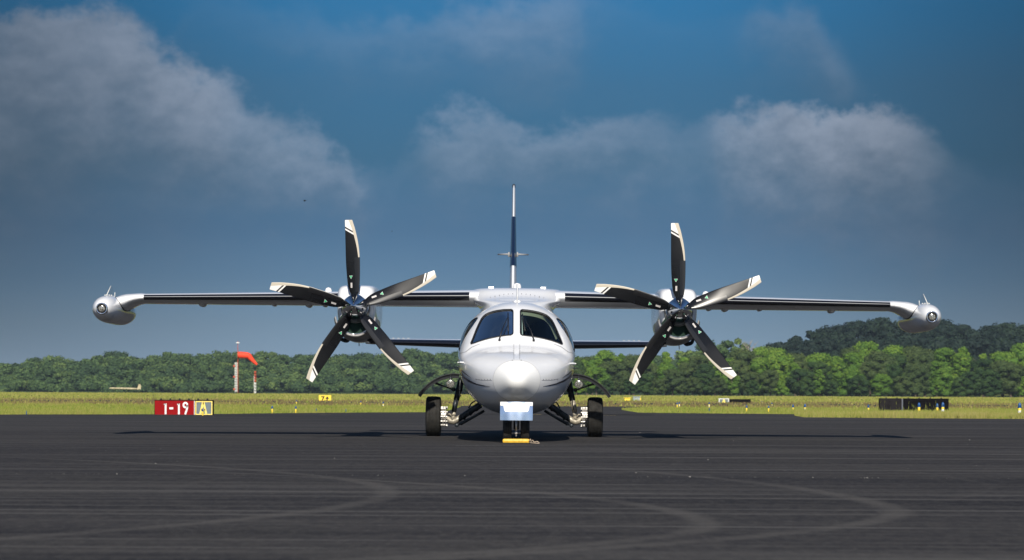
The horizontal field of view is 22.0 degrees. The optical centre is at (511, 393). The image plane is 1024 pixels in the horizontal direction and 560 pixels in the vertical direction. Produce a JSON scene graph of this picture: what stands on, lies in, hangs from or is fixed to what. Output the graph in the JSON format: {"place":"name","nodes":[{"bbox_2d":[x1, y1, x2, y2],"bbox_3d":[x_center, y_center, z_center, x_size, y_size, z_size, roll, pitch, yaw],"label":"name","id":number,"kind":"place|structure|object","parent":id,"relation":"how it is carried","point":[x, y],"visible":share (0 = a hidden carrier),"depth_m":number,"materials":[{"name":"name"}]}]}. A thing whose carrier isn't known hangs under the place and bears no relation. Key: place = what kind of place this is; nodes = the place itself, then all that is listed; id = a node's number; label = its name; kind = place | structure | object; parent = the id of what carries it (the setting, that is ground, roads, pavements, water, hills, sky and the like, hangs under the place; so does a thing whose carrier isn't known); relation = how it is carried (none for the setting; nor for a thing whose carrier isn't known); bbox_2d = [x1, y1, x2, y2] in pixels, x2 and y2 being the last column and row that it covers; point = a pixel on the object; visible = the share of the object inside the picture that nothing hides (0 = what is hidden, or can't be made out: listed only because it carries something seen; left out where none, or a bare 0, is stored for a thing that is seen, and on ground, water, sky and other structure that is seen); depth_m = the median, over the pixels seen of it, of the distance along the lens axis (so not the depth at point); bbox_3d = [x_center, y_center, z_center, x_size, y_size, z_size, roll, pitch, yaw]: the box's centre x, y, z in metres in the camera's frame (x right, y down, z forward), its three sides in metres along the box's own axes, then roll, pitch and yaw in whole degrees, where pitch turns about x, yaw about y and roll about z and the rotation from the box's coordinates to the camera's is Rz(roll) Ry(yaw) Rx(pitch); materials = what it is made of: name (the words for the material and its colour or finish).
{"place":"outdoors","nodes":[
{"label":"outdoors","id":0,"kind":"place"},
{"bbox_2d":[2,400,1012,406],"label":"runway","id":1,"kind":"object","parent":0,"point":[474,402],"visible":0.19,"depth_m":152.22,"materials":[{"name":"grey asphalt"}]},
{"bbox_2d":[0,352,1022,413],"bbox_3d":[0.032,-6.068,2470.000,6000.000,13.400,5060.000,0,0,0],"label":"ground","id":2,"kind":"structure","parent":0,"point":[690,394],"depth_m":640.43,"materials":[{"name":"green plant"}]},
{"bbox_2d":[109,384,140,392],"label":"wind tee","id":3,"kind":"object","parent":2,"relation":"on","point":[138,388],"visible":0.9,"depth_m":349.93,"materials":[{"name":"beige metal"}]},
{"bbox_2d":[233,342,257,392],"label":"windsock","id":4,"kind":"object","parent":2,"relation":"on","point":[246,355],"visible":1,"depth_m":399.85,"materials":[{"name":"orange fabric"}]},
{"bbox_2d":[254,371,255,392],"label":"weather mast","id":5,"kind":"object","parent":2,"relation":"on","point":[254,381],"visible":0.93,"depth_m":399.96,"materials":[{"name":"grey metal"}]},
{"bbox_2d":[319,395,330,400],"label":"airfield sign","id":6,"kind":"object","parent":2,"relation":"on","point":[324,397],"visible":0.66,"depth_m":164.30,"materials":[{"name":"yellow"}]},
{"bbox_2d":[0,348,678,393],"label":"wood","id":7,"kind":"object","parent":2,"relation":"on","point":[215,371],"visible":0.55,"depth_m":884.83,"materials":[{"name":"green plant"}]},
{"bbox_2d":[0,392,1023,418],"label":"grass","id":8,"kind":"structure","parent":2,"relation":"on","point":[994,411],"depth_m":128.64,"materials":[{"name":"green plant"}]},
{"bbox_2d":[565,361,586,394],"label":"tree","id":9,"kind":"object","parent":2,"relation":"on","point":[579,364],"visible":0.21,"depth_m":605.96,"materials":[{"name":"green plant"}]},
{"bbox_2d":[571,369,585,394],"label":"tree","id":10,"kind":"object","parent":2,"relation":"on","point":[579,371],"visible":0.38,"depth_m":597.61,"materials":[{"name":"green plant"}]},
{"bbox_2d":[572,378,584,394],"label":"tree","id":11,"kind":"object","parent":2,"relation":"on","point":[578,392],"visible":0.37,"depth_m":585.27,"materials":[{"name":"green plant"}]},
{"bbox_2d":[575,356,595,394],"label":"tree","id":12,"kind":"object","parent":2,"relation":"on","point":[585,358],"visible":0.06,"depth_m":623.14,"materials":[{"name":"green plant"}]},
{"bbox_2d":[581,359,602,394],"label":"tree","id":13,"kind":"object","parent":2,"relation":"on","point":[589,363],"visible":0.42,"depth_m":608.42,"materials":[{"name":"green plant"}]},
{"bbox_2d":[584,367,611,394],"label":"tree","id":14,"kind":"object","parent":2,"relation":"on","point":[599,375],"visible":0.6,"depth_m":593.45,"materials":[{"name":"green plant"}]},
{"bbox_2d":[590,350,617,394],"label":"tree","id":15,"kind":"object","parent":2,"relation":"on","point":[603,355],"visible":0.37,"depth_m":627.21,"materials":[{"name":"green plant"}]},
{"bbox_2d":[598,379,614,394],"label":"tree","id":16,"kind":"object","parent":2,"relation":"on","point":[607,385],"visible":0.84,"depth_m":584.24,"materials":[{"name":"green plant"}]},
{"bbox_2d":[597,360,626,394],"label":"tree","id":17,"kind":"object","parent":2,"relation":"on","point":[611,367],"visible":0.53,"depth_m":605.18,"materials":[{"name":"green plant"}]},
{"bbox_2d":[614,353,625,394],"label":"tree","id":18,"kind":"object","parent":2,"relation":"on","point":[621,356],"visible":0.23,"depth_m":621.02,"materials":[{"name":"green plant"}]},
{"bbox_2d":[614,372,636,394],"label":"tree","id":19,"kind":"object","parent":2,"relation":"on","point":[621,378],"visible":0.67,"depth_m":598.16,"materials":[{"name":"green plant"}]},
{"bbox_2d":[616,360,637,394],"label":"tree","id":20,"kind":"object","parent":2,"relation":"on","point":[630,365],"visible":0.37,"depth_m":605.68,"materials":[{"name":"green plant"}]},
{"bbox_2d":[623,380,635,394],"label":"tree","id":21,"kind":"object","parent":2,"relation":"on","point":[629,388],"visible":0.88,"depth_m":584.59,"materials":[{"name":"green plant"}]},
{"bbox_2d":[621,354,639,394],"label":"tree","id":22,"kind":"object","parent":2,"relation":"on","point":[630,357],"visible":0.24,"depth_m":620.67,"materials":[{"name":"green plant"}]},
{"bbox_2d":[635,373,654,394],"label":"tree","id":23,"kind":"object","parent":2,"relation":"on","point":[644,384],"visible":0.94,"depth_m":596.68,"materials":[{"name":"green plant"}]},
{"bbox_2d":[644,362,658,394],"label":"tree","id":24,"kind":"object","parent":2,"relation":"on","point":[651,368],"visible":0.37,"depth_m":609.85,"materials":[{"name":"green plant"}]},
{"bbox_2d":[653,379,666,395],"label":"tree","id":25,"kind":"object","parent":2,"relation":"on","point":[660,384],"visible":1,"depth_m":584.37,"materials":[{"name":"green plant"}]},
{"bbox_2d":[658,351,671,394],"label":"tree","id":26,"kind":"object","parent":2,"relation":"on","point":[666,358],"visible":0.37,"depth_m":628.25,"materials":[{"name":"green plant"}]},
{"bbox_2d":[653,363,680,395],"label":"tree","id":27,"kind":"object","parent":2,"relation":"on","point":[661,368],"visible":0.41,"depth_m":609.81,"materials":[{"name":"green plant"}]},
{"bbox_2d":[662,369,685,394],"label":"tree","id":28,"kind":"object","parent":2,"relation":"on","point":[673,378],"visible":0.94,"depth_m":598.51,"materials":[{"name":"green plant"}]},
{"bbox_2d":[677,357,690,394],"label":"tree","id":29,"kind":"object","parent":2,"relation":"on","point":[682,359],"visible":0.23,"depth_m":623.63,"materials":[{"name":"green plant"}]},
{"bbox_2d":[676,361,698,395],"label":"tree","id":30,"kind":"object","parent":2,"relation":"on","point":[687,368],"visible":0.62,"depth_m":612.67,"materials":[{"name":"green plant"}]},
{"bbox_2d":[682,377,701,395],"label":"tree","id":31,"kind":"object","parent":2,"relation":"on","point":[693,385],"visible":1,"depth_m":590.32,"materials":[{"name":"green plant"}]},
{"bbox_2d":[688,355,709,395],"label":"tree","id":32,"kind":"object","parent":2,"relation":"on","point":[699,360],"visible":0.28,"depth_m":626.46,"materials":[{"name":"green plant"}]},
{"bbox_2d":[694,373,712,395],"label":"tree","id":33,"kind":"object","parent":2,"relation":"on","point":[705,378],"visible":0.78,"depth_m":596.22,"materials":[{"name":"green plant"}]},
{"bbox_2d":[691,363,716,395],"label":"tree","id":34,"kind":"object","parent":2,"relation":"on","point":[707,368],"visible":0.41,"depth_m":608.81,"materials":[{"name":"green plant"}]},
{"bbox_2d":[708,377,728,395],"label":"tree","id":35,"kind":"object","parent":2,"relation":"on","point":[718,386],"visible":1,"depth_m":589.82,"materials":[{"name":"green plant"}]},
{"bbox_2d":[674,338,771,359],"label":"wood","id":36,"kind":"object","parent":2,"relation":"on","point":[724,347],"visible":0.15,"depth_m":709.11,"materials":[{"name":"green plant"}]},
{"bbox_2d":[712,364,734,395],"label":"tree","id":37,"kind":"object","parent":2,"relation":"on","point":[718,374],"visible":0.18,"depth_m":610.33,"materials":[{"name":"green plant"}]},
{"bbox_2d":[713,357,734,395],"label":"tree","id":38,"kind":"object","parent":2,"relation":"on","point":[728,360],"visible":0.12,"depth_m":622.90,"materials":[{"name":"green plant"}]},
{"bbox_2d":[722,374,742,395],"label":"tree","id":39,"kind":"object","parent":2,"relation":"on","point":[735,384],"visible":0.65,"depth_m":596.98,"materials":[{"name":"green plant"}]},
{"bbox_2d":[719,398,750,403],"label":"airfield sign","id":40,"kind":"object","parent":2,"relation":"on","point":[727,400],"visible":0.48,"depth_m":163.70,"materials":[{"name":"grey"}]},
{"bbox_2d":[728,359,751,395],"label":"tree","id":41,"kind":"object","parent":2,"relation":"on","point":[740,367],"visible":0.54,"depth_m":610.34,"materials":[{"name":"green plant"}]},
{"bbox_2d":[728,349,761,395],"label":"tree","id":42,"kind":"object","parent":2,"relation":"on","point":[748,356],"visible":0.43,"depth_m":623.14,"materials":[{"name":"green plant"}]},
{"bbox_2d":[738,372,761,392],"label":"tree","id":43,"kind":"object","parent":2,"relation":"on","point":[747,377],"visible":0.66,"depth_m":593.64,"materials":[{"name":"green plant"}]},
{"bbox_2d":[741,340,758,395],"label":"dead tree","id":44,"kind":"object","parent":2,"relation":"on","point":[747,349],"visible":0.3,"depth_m":639.93,"materials":[{"name":"brown wood"}]},
{"bbox_2d":[745,380,759,395],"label":"tree","id":45,"kind":"object","parent":2,"relation":"on","point":[753,386],"visible":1,"depth_m":583.49,"materials":[{"name":"green plant"}]},
{"bbox_2d":[749,357,768,395],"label":"tree","id":46,"kind":"object","parent":2,"relation":"on","point":[756,365],"visible":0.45,"depth_m":609.40,"materials":[{"name":"green plant"}]},
{"bbox_2d":[752,346,768,395],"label":"tree","id":47,"kind":"object","parent":2,"relation":"on","point":[761,351],"visible":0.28,"depth_m":627.37,"materials":[{"name":"green plant"}]},
{"bbox_2d":[757,370,779,395],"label":"tree","id":48,"kind":"object","parent":2,"relation":"on","point":[769,378],"visible":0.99,"depth_m":592.20,"materials":[{"name":"green plant"}]},
{"bbox_2d":[761,347,792,395],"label":"tree","id":49,"kind":"object","parent":2,"relation":"on","point":[776,352],"visible":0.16,"depth_m":620.05,"materials":[{"name":"green plant"}]},
{"bbox_2d":[762,355,800,395],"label":"tree","id":50,"kind":"object","parent":2,"relation":"on","point":[779,363],"visible":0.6,"depth_m":606.28,"materials":[{"name":"green plant"}]},
{"bbox_2d":[773,375,789,395],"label":"tree","id":51,"kind":"object","parent":2,"relation":"on","point":[783,388],"visible":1,"depth_m":588.41,"materials":[{"name":"green plant"}]},
{"bbox_2d":[784,353,806,395],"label":"tree","id":52,"kind":"object","parent":2,"relation":"on","point":[800,357],"visible":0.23,"depth_m":625.68,"materials":[{"name":"green plant"}]},
{"bbox_2d":[785,368,812,395],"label":"tree","id":53,"kind":"object","parent":2,"relation":"on","point":[797,375],"visible":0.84,"depth_m":596.95,"materials":[{"name":"green plant"}]},
{"bbox_2d":[789,360,812,381],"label":"tree","id":54,"kind":"object","parent":2,"relation":"on","point":[803,364],"visible":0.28,"depth_m":610.18,"materials":[{"name":"green plant"}]},
{"bbox_2d":[799,379,816,395],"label":"tree","id":55,"kind":"object","parent":2,"relation":"on","point":[806,389],"visible":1,"depth_m":589.44,"materials":[{"name":"green plant"}]},
{"bbox_2d":[812,369,826,395],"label":"tree","id":56,"kind":"object","parent":2,"relation":"on","point":[819,376],"visible":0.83,"depth_m":597.75,"materials":[{"name":"green plant"}]},
{"bbox_2d":[806,361,833,395],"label":"tree","id":57,"kind":"object","parent":2,"relation":"on","point":[814,366],"visible":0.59,"depth_m":606.30,"materials":[{"name":"green plant"}]},
{"bbox_2d":[807,352,839,395],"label":"tree","id":58,"kind":"object","parent":2,"relation":"on","point":[821,357],"visible":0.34,"depth_m":618.87,"materials":[{"name":"green plant"}]},
{"bbox_2d":[823,380,838,395],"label":"tree","id":59,"kind":"object","parent":2,"relation":"on","point":[832,390],"visible":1,"depth_m":590.19,"materials":[{"name":"green plant"}]},
{"bbox_2d":[823,356,842,395],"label":"tree","id":60,"kind":"object","parent":2,"relation":"on","point":[839,358],"visible":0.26,"depth_m":624.23,"materials":[{"name":"green plant"}]},
{"bbox_2d":[825,361,843,395],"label":"tree","id":61,"kind":"object","parent":2,"relation":"on","point":[836,367],"visible":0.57,"depth_m":610.49,"materials":[{"name":"green plant"}]},
{"bbox_2d":[832,368,865,395],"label":"tree","id":62,"kind":"object","parent":2,"relation":"on","point":[843,384],"visible":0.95,"depth_m":591.21,"materials":[{"name":"green plant"}]},
{"bbox_2d":[839,347,859,395],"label":"tree","id":63,"kind":"object","parent":2,"relation":"on","point":[845,350],"visible":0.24,"depth_m":624.92,"materials":[{"name":"green plant"}]},
{"bbox_2d":[839,351,868,395],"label":"tree","id":64,"kind":"object","parent":2,"relation":"on","point":[855,359],"visible":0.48,"depth_m":609.52,"materials":[{"name":"green plant"}]},
{"bbox_2d":[847,375,870,396],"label":"tree","id":65,"kind":"object","parent":2,"relation":"on","point":[861,386],"visible":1,"depth_m":587.84,"materials":[{"name":"green plant"}]},
{"bbox_2d":[852,341,878,396],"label":"tree","id":66,"kind":"object","parent":2,"relation":"on","point":[862,347],"visible":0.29,"depth_m":625.29,"materials":[{"name":"green plant"}]},
{"bbox_2d":[859,360,888,396],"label":"tree","id":67,"kind":"object","parent":2,"relation":"on","point":[866,367],"visible":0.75,"depth_m":596.54,"materials":[{"name":"green plant"}]},
{"bbox_2d":[867,349,892,393],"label":"tree","id":68,"kind":"object","parent":2,"relation":"on","point":[886,351],"visible":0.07,"depth_m":621.33,"materials":[{"name":"green plant"}]},
{"bbox_2d":[864,350,896,396],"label":"tree","id":69,"kind":"object","parent":2,"relation":"on","point":[881,357],"visible":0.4,"depth_m":605.72,"materials":[{"name":"green plant"}]},
{"bbox_2d":[869,373,893,396],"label":"tree","id":70,"kind":"object","parent":2,"relation":"on","point":[879,387],"visible":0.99,"depth_m":589.88,"materials":[{"name":"green plant"}]},
{"bbox_2d":[763,317,1023,371],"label":"hill wood","id":71,"kind":"object","parent":2,"relation":"on","point":[832,340],"visible":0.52,"depth_m":752.97,"materials":[{"name":"green plant"}]},
{"bbox_2d":[881,364,905,396],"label":"tree","id":72,"kind":"object","parent":2,"relation":"on","point":[894,370],"visible":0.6,"depth_m":596.99,"materials":[{"name":"green plant"}]},
{"bbox_2d":[884,345,906,396],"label":"tree","id":73,"kind":"object","parent":2,"relation":"on","point":[895,348],"visible":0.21,"depth_m":623.98,"materials":[{"name":"green plant"}]},
{"bbox_2d":[888,353,907,395],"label":"tree","id":74,"kind":"object","parent":2,"relation":"on","point":[901,360],"visible":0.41,"depth_m":606.97,"materials":[{"name":"green plant"}]},
{"bbox_2d":[893,376,913,396],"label":"tree","id":75,"kind":"object","parent":2,"relation":"on","point":[903,385],"visible":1,"depth_m":588.02,"materials":[{"name":"green plant"}]},
{"bbox_2d":[879,397,948,410],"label":"airfield sign","id":76,"kind":"object","parent":2,"relation":"on","point":[902,404],"visible":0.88,"depth_m":94.30,"materials":[{"name":"black"}]},
{"bbox_2d":[902,345,929,396],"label":"tree","id":77,"kind":"object","parent":2,"relation":"on","point":[913,348],"visible":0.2,"depth_m":624.57,"materials":[{"name":"green plant"}]},
{"bbox_2d":[901,351,932,396],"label":"tree","id":78,"kind":"object","parent":2,"relation":"on","point":[919,357],"visible":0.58,"depth_m":608.18,"materials":[{"name":"green plant"}]},
{"bbox_2d":[905,363,931,396],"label":"tree","id":79,"kind":"object","parent":2,"relation":"on","point":[918,374],"visible":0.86,"depth_m":592.79,"materials":[{"name":"green plant"}]},
{"bbox_2d":[923,348,936,396],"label":"tree","id":80,"kind":"object","parent":2,"relation":"on","point":[931,353],"visible":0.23,"depth_m":624.24,"materials":[{"name":"green plant"}]},
{"bbox_2d":[929,379,943,396],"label":"tree","id":81,"kind":"object","parent":2,"relation":"on","point":[934,387],"visible":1,"depth_m":589.86,"materials":[{"name":"green plant"}]},
{"bbox_2d":[928,361,953,396],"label":"tree","id":82,"kind":"object","parent":2,"relation":"on","point":[937,365],"visible":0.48,"depth_m":609.69,"materials":[{"name":"green plant"}]},
{"bbox_2d":[929,369,954,396],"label":"tree","id":83,"kind":"object","parent":2,"relation":"on","point":[943,377],"visible":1,"depth_m":591.68,"materials":[{"name":"green plant"}]},
{"bbox_2d":[933,347,955,396],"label":"tree","id":84,"kind":"object","parent":2,"relation":"on","point":[945,356],"visible":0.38,"depth_m":622.34,"materials":[{"name":"green plant"}]},
{"bbox_2d":[949,352,968,396],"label":"tree","id":85,"kind":"object","parent":2,"relation":"on","point":[959,364],"visible":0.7,"depth_m":610.84,"materials":[{"name":"green plant"}]},
{"bbox_2d":[951,376,973,396],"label":"tree","id":86,"kind":"object","parent":2,"relation":"on","point":[962,390],"visible":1,"depth_m":590.00,"materials":[{"name":"green plant"}]},
{"bbox_2d":[955,346,973,396],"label":"tree","id":87,"kind":"object","parent":2,"relation":"on","point":[964,351],"visible":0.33,"depth_m":621.10,"materials":[{"name":"green plant"}]},
{"bbox_2d":[960,371,981,396],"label":"tree","id":88,"kind":"object","parent":2,"relation":"on","point":[973,377],"visible":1,"depth_m":592.34,"materials":[{"name":"green plant"}]},
{"bbox_2d":[974,353,986,396],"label":"tree","id":89,"kind":"object","parent":2,"relation":"on","point":[983,355],"visible":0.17,"depth_m":626.48,"materials":[{"name":"green plant"}]},
{"bbox_2d":[969,358,994,396],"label":"tree","id":90,"kind":"object","parent":2,"relation":"on","point":[982,364],"visible":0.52,"depth_m":608.06,"materials":[{"name":"green plant"}]},
{"bbox_2d":[974,370,1003,396],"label":"tree","id":91,"kind":"object","parent":2,"relation":"on","point":[986,374],"visible":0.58,"depth_m":597.17,"materials":[{"name":"green plant"}]},
{"bbox_2d":[980,377,1003,396],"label":"tree","id":92,"kind":"object","parent":2,"relation":"on","point":[989,387],"visible":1,"depth_m":587.02,"materials":[{"name":"green plant"}]},
{"bbox_2d":[989,360,1014,396],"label":"tree","id":93,"kind":"object","parent":2,"relation":"on","point":[994,366],"visible":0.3,"depth_m":606.77,"materials":[{"name":"green plant"}]},
{"bbox_2d":[989,351,1019,396],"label":"tree","id":94,"kind":"object","parent":2,"relation":"on","point":[1012,357],"visible":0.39,"depth_m":619.62,"materials":[{"name":"green plant"}]},
{"bbox_2d":[997,364,1023,396],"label":"tree","id":95,"kind":"object","parent":2,"relation":"on","point":[1013,373],"visible":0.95,"depth_m":597.50,"materials":[{"name":"green plant"}]},
{"bbox_2d":[1008,342,1023,396],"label":"tree","id":96,"kind":"object","parent":2,"relation":"on","point":[1018,349],"visible":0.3,"depth_m":624.63,"materials":[{"name":"green plant"}]},
{"bbox_2d":[1012,361,1023,396],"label":"tree","id":97,"kind":"object","parent":2,"relation":"on","point":[1021,363],"visible":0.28,"depth_m":607.78,"materials":[{"name":"green plant"}]},
{"bbox_2d":[1017,378,1023,396],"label":"tree","id":98,"kind":"object","parent":2,"relation":"on","point":[1021,389],"visible":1,"depth_m":588.86,"materials":[{"name":"green plant"}]},
{"bbox_2d":[0,412,1023,559],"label":"apron","id":99,"kind":"object","parent":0,"point":[270,486],"visible":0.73,"depth_m":17.41,"materials":[{"name":"grey asphalt"}]},
{"bbox_2d":[154,398,213,414],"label":"airfield sign","id":100,"kind":"object","parent":99,"relation":"on","point":[179,407],"visible":0.98,"depth_m":72.89,"materials":[{"name":"red"}]},
{"bbox_2d":[92,184,941,438],"bbox_3d":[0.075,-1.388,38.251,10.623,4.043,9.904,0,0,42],"label":"turboprop aircraft","id":101,"kind":"object","parent":99,"relation":"on","point":[516,345],"visible":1,"depth_m":36.01,"materials":[{"name":"white paint"}]},
{"bbox_2d":[502,439,539,443],"bbox_3d":[0.112,0.597,33.267,0.470,0.062,0.226,0,0,0],"label":"wheel chock","id":102,"kind":"object","parent":99,"relation":"on","point":[515,440],"visible":1,"depth_m":33.28,"materials":[{"name":"yellow paint"}]},
{"bbox_2d":[0,0,1023,363],"label":"sky","id":103,"kind":"structure","parent":0,"point":[870,150],"materials":[{"name":"blue"}]},
{"bbox_2d":[448,406,651,414],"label":"taxiway","id":104,"kind":"structure","parent":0,"point":[607,410],"depth_m":94.42,"materials":[{"name":"grey asphalt"}]},
{"bbox_2d":[826,400,986,414],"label":"tall grass","id":105,"kind":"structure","parent":0,"point":[899,407],"depth_m":77.05,"materials":[{"name":"plant"}]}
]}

